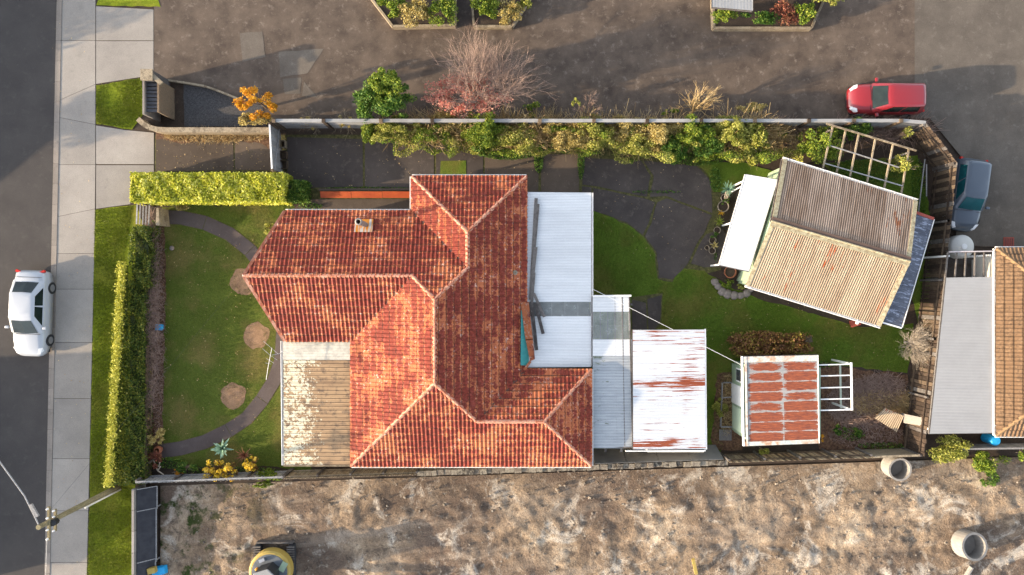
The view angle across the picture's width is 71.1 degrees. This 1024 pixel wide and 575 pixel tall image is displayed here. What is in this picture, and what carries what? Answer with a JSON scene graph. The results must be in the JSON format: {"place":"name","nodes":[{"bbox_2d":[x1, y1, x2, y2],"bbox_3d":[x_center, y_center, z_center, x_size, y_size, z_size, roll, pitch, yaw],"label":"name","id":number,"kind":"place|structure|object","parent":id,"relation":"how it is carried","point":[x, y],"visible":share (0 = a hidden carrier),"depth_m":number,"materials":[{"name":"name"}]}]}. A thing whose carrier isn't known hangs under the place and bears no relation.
{"place":"outdoors","nodes":[
{"label":"outdoors","id":0,"kind":"place"},
{"bbox_2d":[0,0,56,574],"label":"road","id":1,"kind":"structure","parent":0,"point":[27,55],"depth_m":38.03,"materials":[{"name":"asphalt"}]},
{"bbox_2d":[5,269,55,355],"bbox_3d":[-25.121,1.339,37.280,2.140,1.440,4.537,2,90,0],"label":"parked car","id":2,"kind":"object","parent":1,"relation":"on","point":[30,308],"visible":1,"depth_m":37.06,"materials":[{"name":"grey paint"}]},
{"bbox_2d":[50,0,154,574],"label":"footpath","id":3,"kind":"structure","parent":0,"point":[115,43],"depth_m":37.99,"materials":[{"name":"concrete"}]},
{"bbox_2d":[96,78,142,128],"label":"verge grass","id":4,"kind":"structure","parent":3,"relation":"on","point":[111,90],"depth_m":37.98,"materials":[{"name":"plant"}]},
{"bbox_2d":[97,0,159,6],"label":"verge grass","id":5,"kind":"structure","parent":3,"relation":"on","point":[146,3],"depth_m":37.98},
{"bbox_2d":[88,205,142,574],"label":"verge grass","id":6,"kind":"structure","parent":0,"point":[132,223],"depth_m":37.98,"materials":[{"name":"plant"}]},
{"bbox_2d":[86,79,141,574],"bbox_3d":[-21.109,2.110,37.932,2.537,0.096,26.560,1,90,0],"label":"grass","id":7,"kind":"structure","parent":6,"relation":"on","point":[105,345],"depth_m":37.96,"materials":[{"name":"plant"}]},
{"bbox_2d":[109,265,128,485],"bbox_3d":[-20.505,4.626,37.352,1.372,0.814,11.601,0,90,0],"label":"front hedge","id":8,"kind":"object","parent":6,"relation":"on","point":[121,405],"visible":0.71,"depth_m":37.17,"materials":[{"name":"green plant"}]},
{"bbox_2d":[100,261,129,487],"bbox_3d":[-20.404,4.543,36.922,1.417,1.281,11.872,4,90,0],"label":"hedge fringe","id":9,"kind":"object","parent":8,"relation":"on","point":[114,386],"visible":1,"depth_m":36.59,"materials":[{"name":"yellow plant"}]},
{"bbox_2d":[160,82,183,126],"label":"garden soil","id":10,"kind":"structure","parent":0,"point":[178,121],"depth_m":37.98,"materials":[{"name":"soil"}]},
{"bbox_2d":[140,69,174,121],"bbox_3d":[-18.180,-9.894,37.013,1.143,1.975,2.219,0,90,0],"label":"entry screen","id":11,"kind":"object","parent":10,"relation":"on","point":[158,95],"visible":1,"depth_m":36.48,"materials":[{"name":"concrete"}]},
{"bbox_2d":[160,210,281,458],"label":"garden path","id":12,"kind":"structure","parent":0,"point":[257,405],"depth_m":37.97,"materials":[{"name":"concrete"}]},
{"bbox_2d":[162,205,310,473],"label":"front lawn","id":13,"kind":"structure","parent":0,"point":[177,308],"depth_m":37.99,"materials":[{"name":"plant"}]},
{"bbox_2d":[220,382,245,409],"bbox_3d":[-14.818,5.754,37.979,1.358,0.001,1.364,25,90,0],"label":"bare patch","id":14,"kind":"object","parent":13,"relation":"on","point":[231,393],"visible":1,"depth_m":37.98,"materials":[{"name":"soil"}]},
{"bbox_2d":[243,321,269,348],"bbox_3d":[-13.583,2.556,37.979,1.347,0.001,1.392,35,90,0],"label":"bare patch","id":15,"kind":"object","parent":13,"relation":"on","point":[256,335],"visible":1,"depth_m":37.98,"materials":[{"name":"soil"}]},
{"bbox_2d":[155,135,725,281],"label":"driveway","id":16,"kind":"structure","parent":0,"point":[686,224],"depth_m":37.97,"materials":[{"name":"asphalt"}]},
{"bbox_2d":[156,125,269,149],"bbox_3d":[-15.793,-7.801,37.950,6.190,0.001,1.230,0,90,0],"label":"driveway litter","id":17,"kind":"object","parent":16,"relation":"on","point":[265,142],"visible":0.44,"depth_m":37.95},
{"bbox_2d":[268,122,282,172],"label":"driveway gate","id":18,"kind":"structure","parent":16,"relation":"on","point":[275,148],"depth_m":36.86,"materials":[{"name":"metal"}]},
{"bbox_2d":[320,191,409,197],"bbox_3d":[-7.616,-4.868,37.730,4.943,0.540,0.331,0,90,0],"label":"red barrier","id":19,"kind":"object","parent":16,"relation":"on","point":[365,194],"visible":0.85,"depth_m":37.53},
{"bbox_2d":[411,123,453,144],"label":"shrub","id":20,"kind":"object","parent":16,"relation":"on","point":[430,137],"visible":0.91,"depth_m":36.78,"materials":[{"name":"green plant"}]},
{"bbox_2d":[492,114,543,156],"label":"shrub","id":21,"kind":"object","parent":16,"relation":"on","point":[509,140],"visible":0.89,"depth_m":36.74,"materials":[{"name":"green plant"}]},
{"bbox_2d":[538,108,593,157],"bbox_3d":[2.964,-7.856,37.210,3.181,1.624,2.616,24,90,0],"label":"shrub","id":22,"kind":"object","parent":16,"relation":"on","point":[573,139],"visible":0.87,"depth_m":36.71,"materials":[{"name":"beige plant"}]},
{"bbox_2d":[604,113,663,165],"bbox_3d":[6.379,-7.381,37.170,2.772,1.703,2.701,-31,90,0],"label":"shrub","id":23,"kind":"object","parent":16,"relation":"on","point":[631,146],"visible":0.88,"depth_m":36.76,"materials":[{"name":"green plant"}]},
{"bbox_2d":[655,133,688,164],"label":"shrub","id":24,"kind":"object","parent":16,"relation":"on","point":[678,149],"visible":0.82,"depth_m":36.74,"materials":[{"name":"green plant"}]},
{"bbox_2d":[675,113,716,152],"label":"shrub","id":25,"kind":"object","parent":16,"relation":"on","point":[695,129],"visible":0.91,"depth_m":36.32,"materials":[{"name":"green plant"}]},
{"bbox_2d":[688,122,726,157],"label":"shrub","id":26,"kind":"object","parent":16,"relation":"on","point":[712,145],"visible":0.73,"depth_m":36.51,"materials":[{"name":"green plant"}]},
{"bbox_2d":[697,161,771,191],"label":"rough grass","id":27,"kind":"structure","parent":16,"relation":"on","point":[734,173],"depth_m":37.95,"materials":[{"name":"plant"}]},
{"bbox_2d":[457,0,471,25],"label":"dark path","id":28,"kind":"structure","parent":0,"point":[464,14],"depth_m":37.98,"materials":[{"name":"asphalt"}]},
{"bbox_2d":[44,118,1023,565],"bbox_3d":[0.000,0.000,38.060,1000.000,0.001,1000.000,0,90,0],"label":"ground","id":29,"kind":"structure","parent":0,"point":[970,438],"depth_m":38.06,"materials":[{"name":"soil"}]},
{"bbox_2d":[44,0,61,574],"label":"kerb","id":30,"kind":"structure","parent":29,"relation":"on","point":[53,257],"depth_m":37.97,"materials":[{"name":"concrete"}]},
{"bbox_2d":[0,461,121,540],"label":"power pole","id":31,"kind":"object","parent":29,"relation":"on","point":[54,521],"visible":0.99,"depth_m":32.55,"materials":[{"name":"brown wood"}]},
{"bbox_2d":[136,486,160,574],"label":"shade screen","id":32,"kind":"object","parent":29,"relation":"on","point":[147,507],"visible":1,"depth_m":37.32,"materials":[{"name":"black"}]},
{"bbox_2d":[927,434,973,464],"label":"shrub","id":33,"kind":"object","parent":29,"relation":"on","point":[949,452],"visible":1,"depth_m":37.00,"materials":[{"name":"green plant"}]},
{"bbox_2d":[972,450,1010,472],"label":"shrub","id":34,"kind":"object","parent":29,"relation":"on","point":[984,464],"visible":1,"depth_m":37.40,"materials":[{"name":"green plant"}]},
{"bbox_2d":[972,246,1023,437],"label":"neighbour house","id":35,"kind":"structure","parent":29,"relation":"on","point":[1008,268],"depth_m":35.35,"materials":[{"name":"orange tile"}]},
{"bbox_2d":[130,119,954,486],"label":"garden soil","id":36,"kind":"structure","parent":0,"point":[582,309],"depth_m":37.99,"materials":[{"name":"soil"}]},
{"bbox_2d":[132,483,145,574],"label":"site wall","id":37,"kind":"structure","parent":36,"relation":"on","point":[134,531],"depth_m":36.86,"materials":[{"name":"concrete"}]},
{"bbox_2d":[144,222,167,464],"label":"bed litter","id":38,"kind":"object","parent":36,"relation":"on","point":[154,428],"visible":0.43,"depth_m":37.97,"materials":[{"name":"plant"}]},
{"bbox_2d":[122,280,153,485],"bbox_3d":[-19.487,4.932,37.393,1.262,1.227,10.691,0,90,0],"label":"front hedge","id":39,"kind":"object","parent":38,"relation":"on","point":[135,336],"visible":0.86,"depth_m":37.07,"materials":[{"name":"green plant"}]},
{"bbox_2d":[126,225,160,288],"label":"front hedge","id":40,"kind":"object","parent":38,"relation":"on","point":[143,244],"visible":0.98,"depth_m":36.99,"materials":[{"name":"green plant"}]},
{"bbox_2d":[144,345,153,478],"bbox_3d":[-19.051,6.523,37.600,0.078,0.800,6.991,1,90,0],"label":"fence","id":41,"kind":"object","parent":38,"relation":"on","point":[147,399],"visible":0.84,"depth_m":37.44,"materials":[{"name":"wood"}]},
{"bbox_2d":[141,209,164,409],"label":"dead twigs","id":42,"kind":"object","parent":38,"relation":"on","point":[150,295],"visible":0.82,"depth_m":37.49,"materials":[{"name":"plant"}]},
{"bbox_2d":[136,117,268,134],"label":"block wall","id":43,"kind":"structure","parent":36,"relation":"on","point":[209,130],"depth_m":37.10,"materials":[{"name":"concrete"}]},
{"bbox_2d":[129,171,292,206],"bbox_3d":[-15.555,-5.107,37.191,8.036,1.721,1.728,0,90,0],"label":"trimmed hedge","id":44,"kind":"object","parent":36,"relation":"on","point":[171,188],"visible":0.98,"depth_m":36.53,"materials":[{"name":"green plant"}]},
{"bbox_2d":[135,468,291,482],"bbox_3d":[-15.454,9.783,37.235,7.625,1.530,0.164,-2,90,0],"label":"paling fence","id":45,"kind":"object","parent":36,"relation":"on","point":[195,477],"visible":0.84,"depth_m":36.99,"materials":[{"name":"grey wood"}]},
{"bbox_2d":[286,179,311,204],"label":"trimmed hedge","id":46,"kind":"object","parent":36,"relation":"on","point":[297,190],"visible":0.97,"depth_m":37.11,"materials":[{"name":"green plant"}]},
{"bbox_2d":[283,467,418,478],"bbox_3d":[-8.225,9.534,37.136,6.835,1.729,0.164,-2,90,0],"label":"paling fence","id":47,"kind":"object","parent":36,"relation":"on","point":[324,472],"visible":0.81,"depth_m":37.00,"materials":[{"name":"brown wood"}]},
{"bbox_2d":[370,106,422,148],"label":"shrub","id":48,"kind":"object","parent":36,"relation":"on","point":[386,129],"visible":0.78,"depth_m":36.82,"materials":[{"name":"green plant"}]},
{"bbox_2d":[242,174,592,467],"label":"house","id":49,"kind":"structure","parent":36,"relation":"on","point":[406,337],"depth_m":34.90,"materials":[{"name":"red tile"}]},
{"bbox_2d":[459,111,505,148],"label":"shrub","id":50,"kind":"object","parent":36,"relation":"on","point":[482,132],"visible":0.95,"depth_m":36.44,"materials":[{"name":"green plant"}]},
{"bbox_2d":[149,139,929,473],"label":"weeds","id":51,"kind":"object","parent":36,"relation":"on","point":[717,179],"visible":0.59,"depth_m":37.90,"materials":[{"name":"green plant"}]},
{"bbox_2d":[417,458,727,475],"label":"stone wall","id":52,"kind":"structure","parent":36,"relation":"on","point":[473,471],"depth_m":36.75,"materials":[{"name":"stone"}]},
{"bbox_2d":[394,99,795,154],"bbox_3d":[4.242,-8.317,36.761,20.640,1.702,3.290,0,90,0],"label":"hedge","id":53,"kind":"object","parent":36,"relation":"on","point":[540,136],"visible":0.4,"depth_m":36.87,"materials":[{"name":"plant"}]},
{"bbox_2d":[572,104,619,156],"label":"shrub","id":54,"kind":"object","parent":36,"relation":"on","point":[594,131],"visible":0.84,"depth_m":36.65,"materials":[{"name":"green plant"}]},
{"bbox_2d":[272,119,925,129],"bbox_3d":[4.412,-8.401,37.070,33.099,1.860,0.273,0,90,0],"label":"board fence","id":55,"kind":"object","parent":36,"relation":"on","point":[284,124],"visible":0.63,"depth_m":36.23,"materials":[{"name":"wood"}]},
{"bbox_2d":[371,118,803,163],"bbox_3d":[3.844,-7.538,36.742,22.519,1.885,2.613,0,90,0],"label":"mixed growth","id":56,"kind":"object","parent":55,"relation":"attached to","point":[473,152],"visible":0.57,"depth_m":36.92,"materials":[{"name":"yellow plant"}]},
{"bbox_2d":[379,119,802,163],"bbox_3d":[4.298,-7.539,36.770,21.974,1.831,2.642,0,90,0],"label":"mixed growth","id":57,"kind":"object","parent":55,"relation":"attached to","point":[589,153],"visible":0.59,"depth_m":36.92,"materials":[{"name":"green plant"}]},
{"bbox_2d":[598,100,651,150],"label":"shrub","id":58,"kind":"object","parent":36,"relation":"on","point":[624,130],"visible":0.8,"depth_m":36.75,"materials":[{"name":"green plant"}]},
{"bbox_2d":[631,106,686,154],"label":"shrub","id":59,"kind":"object","parent":36,"relation":"on","point":[658,133],"visible":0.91,"depth_m":36.58,"materials":[{"name":"beige plant"}]},
{"bbox_2d":[705,101,773,160],"bbox_3d":[11.437,-8.056,36.859,3.866,2.325,3.240,0,90,0],"label":"shrub","id":60,"kind":"object","parent":36,"relation":"on","point":[738,136],"visible":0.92,"depth_m":36.28,"materials":[{"name":"green plant"}]},
{"bbox_2d":[723,102,777,169],"bbox_3d":[12.344,-7.605,36.965,3.294,2.114,3.067,39,90,0],"label":"shrub","id":61,"kind":"object","parent":36,"relation":"on","point":[759,142],"visible":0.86,"depth_m":36.47,"materials":[{"name":"green plant"}]},
{"bbox_2d":[731,354,820,445],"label":"garden shed","id":62,"kind":"structure","parent":36,"relation":"on","point":[782,406],"depth_m":35.85,"materials":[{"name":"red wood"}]},
{"bbox_2d":[720,447,873,462],"bbox_3d":[14.627,8.666,37.086,7.331,1.829,0.164,-2,90,0],"label":"paling fence","id":63,"kind":"object","parent":36,"relation":"on","point":[835,454],"visible":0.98,"depth_m":36.98,"materials":[{"name":"brown wood"}]},
{"bbox_2d":[796,126,844,163],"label":"shrub","id":64,"kind":"object","parent":36,"relation":"on","point":[811,146],"visible":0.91,"depth_m":36.44,"materials":[{"name":"green plant"}]},
{"bbox_2d":[710,157,934,328],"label":"garage","id":65,"kind":"structure","parent":36,"relation":"on","point":[804,234],"depth_m":35.40,"materials":[{"name":"beige metal"}]},
{"bbox_2d":[819,359,852,410],"bbox_3d":[16.257,5.012,36.958,1.706,2.085,2.500,0,90,0],"label":"pergola","id":66,"kind":"object","parent":36,"relation":"on","point":[840,387],"visible":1,"depth_m":35.95,"materials":[{"name":"white paint"}]},
{"bbox_2d":[818,363,907,449],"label":"debris soil","id":67,"kind":"structure","parent":36,"relation":"on","point":[827,422],"depth_m":37.97,"materials":[{"name":"soil"}]},
{"bbox_2d":[825,375,901,431],"bbox_3d":[18.555,6.149,37.788,4.216,0.371,3.070,0,90,0],"label":"dry debris","id":68,"kind":"object","parent":67,"relation":"on","point":[841,414],"visible":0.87,"depth_m":37.91,"materials":[{"name":"plant"}]},
{"bbox_2d":[827,421,903,448],"bbox_3d":[18.710,7.758,37.857,4.087,0.233,1.760,0,90,0],"label":"dry debris","id":69,"kind":"object","parent":67,"relation":"on","point":[872,437],"visible":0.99,"depth_m":37.93,"materials":[{"name":"plant"}]},
{"bbox_2d":[846,390,900,417],"bbox_3d":[19.170,6.090,37.747,2.989,0.455,1.722,0,90,0],"label":"dry debris","id":70,"kind":"object","parent":67,"relation":"on","point":[865,405],"visible":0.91,"depth_m":37.87,"materials":[{"name":"plant"}]},
{"bbox_2d":[854,369,907,409],"bbox_3d":[19.514,5.367,37.773,3.188,0.401,2.196,0,90,0],"label":"dry debris","id":71,"kind":"object","parent":67,"relation":"on","point":[900,385],"visible":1,"depth_m":37.89,"materials":[{"name":"plant"}]},
{"bbox_2d":[875,408,902,431],"bbox_3d":[19.823,6.846,37.447,1.483,0.420,0.873,32,90,0],"label":"loose sheet","id":72,"kind":"object","parent":67,"relation":"on","point":[890,418],"visible":1,"depth_m":37.42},
{"bbox_2d":[817,123,916,193],"bbox_3d":[17.705,-6.473,36.925,4.698,2.150,2.323,17,90,0],"label":"timber pergola","id":73,"kind":"object","parent":36,"relation":"on","point":[854,153],"visible":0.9,"depth_m":35.98,"materials":[{"name":"brown wood"}]},
{"bbox_2d":[819,155,930,359],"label":"rough grass","id":74,"kind":"structure","parent":36,"relation":"on","point":[907,189],"depth_m":37.98,"materials":[{"name":"plant"}]},
{"bbox_2d":[824,107,946,152],"bbox_3d":[19.690,-8.293,37.423,6.573,1.084,2.917,0,90,0],"label":"dry brush","id":75,"kind":"object","parent":36,"relation":"on","point":[877,132],"visible":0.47,"depth_m":37.68,"materials":[{"name":"plant"}]},
{"bbox_2d":[898,316,934,365],"bbox_3d":[20.928,2.939,36.906,2.412,2.264,2.303,-29,90,0],"label":"bare tree","id":76,"kind":"object","parent":36,"relation":"on","point":[915,342],"visible":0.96,"depth_m":36.78,"materials":[{"name":"plant"}]},
{"bbox_2d":[901,162,957,456],"bbox_3d":[21.532,1.098,37.002,0.190,1.996,14.991,6,90,0],"label":"fence","id":77,"kind":"object","parent":36,"relation":"on","point":[928,289],"visible":0.91,"depth_m":36.90,"materials":[{"name":"brown wood"}]},
{"bbox_2d":[862,448,918,457],"bbox_3d":[19.551,8.548,37.130,2.432,1.740,0.115,-2,90,0],"label":"corner screen","id":78,"kind":"object","parent":77,"relation":"attached to","point":[887,453],"visible":0.96,"depth_m":36.97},
{"bbox_2d":[909,123,956,170],"bbox_3d":[21.590,-7.238,37.002,0.182,1.997,2.653,-38,90,0],"label":"fence","id":79,"kind":"object","parent":36,"relation":"on","point":[928,135],"visible":0.91,"depth_m":36.90,"materials":[{"name":"brown wood"}]},
{"bbox_2d":[923,251,994,433],"bbox_3d":[22.510,2.742,36.803,3.416,2.395,9.159,0,90,0],"label":"carport","id":80,"kind":"object","parent":36,"relation":"on","point":[962,395],"visible":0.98,"depth_m":35.68,"materials":[{"name":"white metal"}]},
{"bbox_2d":[154,0,994,246],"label":"shared driveway","id":81,"kind":"structure","parent":0,"point":[644,55],"depth_m":38.00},
{"bbox_2d":[183,84,265,126],"bbox_3d":[-15.235,-9.672,37.982,4.396,0.001,2.298,0,90,0],"label":"gravel bed","id":82,"kind":"object","parent":81,"relation":"on","point":[205,107],"visible":0.82,"depth_m":37.98,"materials":[{"name":"gravel"}]},
{"bbox_2d":[240,32,264,61],"bbox_3d":[-13.769,-12.803,37.987,1.238,0.001,1.529,-6,90,0],"label":"concrete patch","id":83,"kind":"object","parent":81,"relation":"on","point":[252,45],"visible":1,"depth_m":37.99,"materials":[{"name":"concrete"}]},
{"bbox_2d":[232,85,277,120],"bbox_3d":[-13.010,-9.398,36.607,1.881,2.828,1.770,41,90,0],"label":"orange tree","id":84,"kind":"object","parent":81,"relation":"on","point":[251,101],"visible":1,"depth_m":36.25,"materials":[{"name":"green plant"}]},
{"bbox_2d":[279,49,322,76],"bbox_3d":[-11.149,-11.918,37.987,2.410,0.001,1.365,-4,90,0],"label":"concrete patch","id":85,"kind":"object","parent":81,"relation":"on","point":[297,62],"visible":1,"depth_m":37.99,"materials":[{"name":"concrete"}]},
{"bbox_2d":[352,67,416,122],"bbox_3d":[-6.375,-9.644,35.975,3.122,4.093,2.584,0,90,0],"label":"leafy tree","id":86,"kind":"object","parent":81,"relation":"on","point":[380,94],"visible":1,"depth_m":35.22,"materials":[{"name":"green plant"}]},
{"bbox_2d":[371,0,456,29],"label":"planter box","id":87,"kind":"object","parent":81,"relation":"on","point":[397,23],"visible":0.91,"depth_m":37.68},
{"bbox_2d":[397,0,431,27],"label":"shrub","id":88,"kind":"object","parent":87,"relation":"in","point":[420,9],"visible":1,"depth_m":36.87,"materials":[{"name":"beige plant"}]},
{"bbox_2d":[427,0,458,26],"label":"shrub","id":89,"kind":"object","parent":87,"relation":"on","point":[444,7],"visible":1,"depth_m":36.90,"materials":[{"name":"green plant"}]},
{"bbox_2d":[420,20,558,123],"bbox_3d":[-1.136,-10.820,35.341,7.072,5.368,5.615,0,90,0],"label":"bare tree","id":90,"kind":"object","parent":81,"relation":"on","point":[482,97],"visible":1,"depth_m":35.60,"materials":[{"name":"pink plant"}]},
{"bbox_2d":[471,0,526,29],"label":"planter box","id":91,"kind":"object","parent":81,"relation":"on","point":[485,22],"visible":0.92,"depth_m":37.68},
{"bbox_2d":[495,0,525,24],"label":"shrub","id":92,"kind":"object","parent":91,"relation":"in","point":[510,10],"visible":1,"depth_m":37.10,"materials":[{"name":"beige plant"}]},
{"bbox_2d":[670,82,723,118],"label":"shrub","id":93,"kind":"object","parent":81,"relation":"on","point":[695,108],"visible":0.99,"depth_m":36.66,"materials":[{"name":"plant"}]},
{"bbox_2d":[711,0,752,11],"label":"neighbour unit","id":94,"kind":"object","parent":81,"relation":"on","point":[741,5],"visible":1,"depth_m":35.70,"materials":[{"name":"white metal"}]},
{"bbox_2d":[710,0,824,31],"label":"planter box","id":95,"kind":"object","parent":81,"relation":"on","point":[741,24],"visible":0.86,"depth_m":37.68,"materials":[{"name":"concrete"}]},
{"bbox_2d":[769,0,800,25],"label":"shrub","id":96,"kind":"object","parent":95,"relation":"in","point":[791,18],"visible":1,"depth_m":37.19,"materials":[{"name":"plant"}]},
{"bbox_2d":[845,77,925,117],"bbox_3d":[19.495,-9.847,37.260,3.904,1.480,2.020,0,90,0],"label":"parked car","id":97,"kind":"object","parent":81,"relation":"on","point":[882,99],"visible":0.98,"depth_m":36.90,"materials":[{"name":"red paint"}]},
{"bbox_2d":[160,457,1023,574],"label":"excavated ground","id":98,"kind":"structure","parent":0,"point":[813,533],"depth_m":37.79,"materials":[{"name":"soil"}]},
{"bbox_2d":[249,540,295,574],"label":"excavator","id":99,"kind":"object","parent":98,"relation":"on","point":[272,561],"visible":1,"depth_m":36.69,"materials":[{"name":"yellow metal"}]},
{"bbox_2d":[190,469,1023,574],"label":"rubble","id":100,"kind":"object","parent":98,"relation":"on","point":[650,492],"visible":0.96,"depth_m":37.75,"materials":[{"name":"stone"}]},
{"bbox_2d":[881,457,911,480],"bbox_3d":[19.985,9.359,37.251,1.200,0.800,1.200,0,93,0],"label":"concrete ring","id":101,"kind":"object","parent":98,"relation":"on","point":[897,468],"visible":0.92,"depth_m":37.18,"materials":[{"name":"concrete"}]},
{"bbox_2d":[951,529,987,560],"bbox_3d":[23.785,13.389,37.255,1.440,0.800,1.440,0,84,-7],"label":"concrete ring","id":102,"kind":"object","parent":98,"relation":"on","point":[969,544],"visible":1,"depth_m":37.20,"materials":[{"name":"concrete"}]},
{"bbox_2d":[631,293,662,330],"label":"back path","id":103,"kind":"structure","parent":0,"point":[649,309],"depth_m":37.97,"materials":[{"name":"concrete"}]},
{"bbox_2d":[711,372,742,450],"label":"garden soil","id":104,"kind":"structure","parent":0,"point":[732,441],"depth_m":37.97,"materials":[{"name":"soil"}]},
{"bbox_2d":[589,211,912,454],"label":"back lawn","id":105,"kind":"structure","parent":0,"point":[646,281],"depth_m":37.98,"materials":[{"name":"plant"}]},
{"bbox_2d":[592,295,706,451],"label":"outbuilding","id":106,"kind":"structure","parent":105,"relation":"on","point":[649,391],"depth_m":35.72,"materials":[{"name":"white metal"}]},
{"bbox_2d":[593,445,722,463],"bbox_3d":[7.507,8.660,37.250,6.597,1.500,0.440,-2,90,0],"label":"panel fence","id":107,"kind":"object","parent":105,"relation":"on","point":[616,455],"visible":0.68,"depth_m":37.01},
{"bbox_2d":[726,330,813,357],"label":"hydrangea","id":108,"kind":"object","parent":105,"relation":"on","point":[756,343],"visible":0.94,"depth_m":37.04,"materials":[{"name":"brown plant"}]},
{"bbox_2d":[915,0,1023,245],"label":"pale driveway","id":109,"kind":"structure","parent":0,"point":[969,63],"depth_m":37.99,"materials":[{"name":"concrete"}]},
{"bbox_2d":[947,235,973,258],"bbox_3d":[23.578,-2.140,37.645,1.240,0.710,1.240,0,90,0],"label":"water tank","id":110,"kind":"object","parent":109,"relation":"on","point":[961,243],"visible":0.93,"depth_m":37.40,"materials":[{"name":"white paint"}]},
{"bbox_2d":[941,156,991,231],"bbox_3d":[23.772,-4.843,37.290,2.030,1.420,3.806,8,90,0],"label":"parked car","id":111,"kind":"object","parent":109,"relation":"on","point":[972,184],"visible":0.74,"depth_m":36.84,"materials":[{"name":"grey paint"}]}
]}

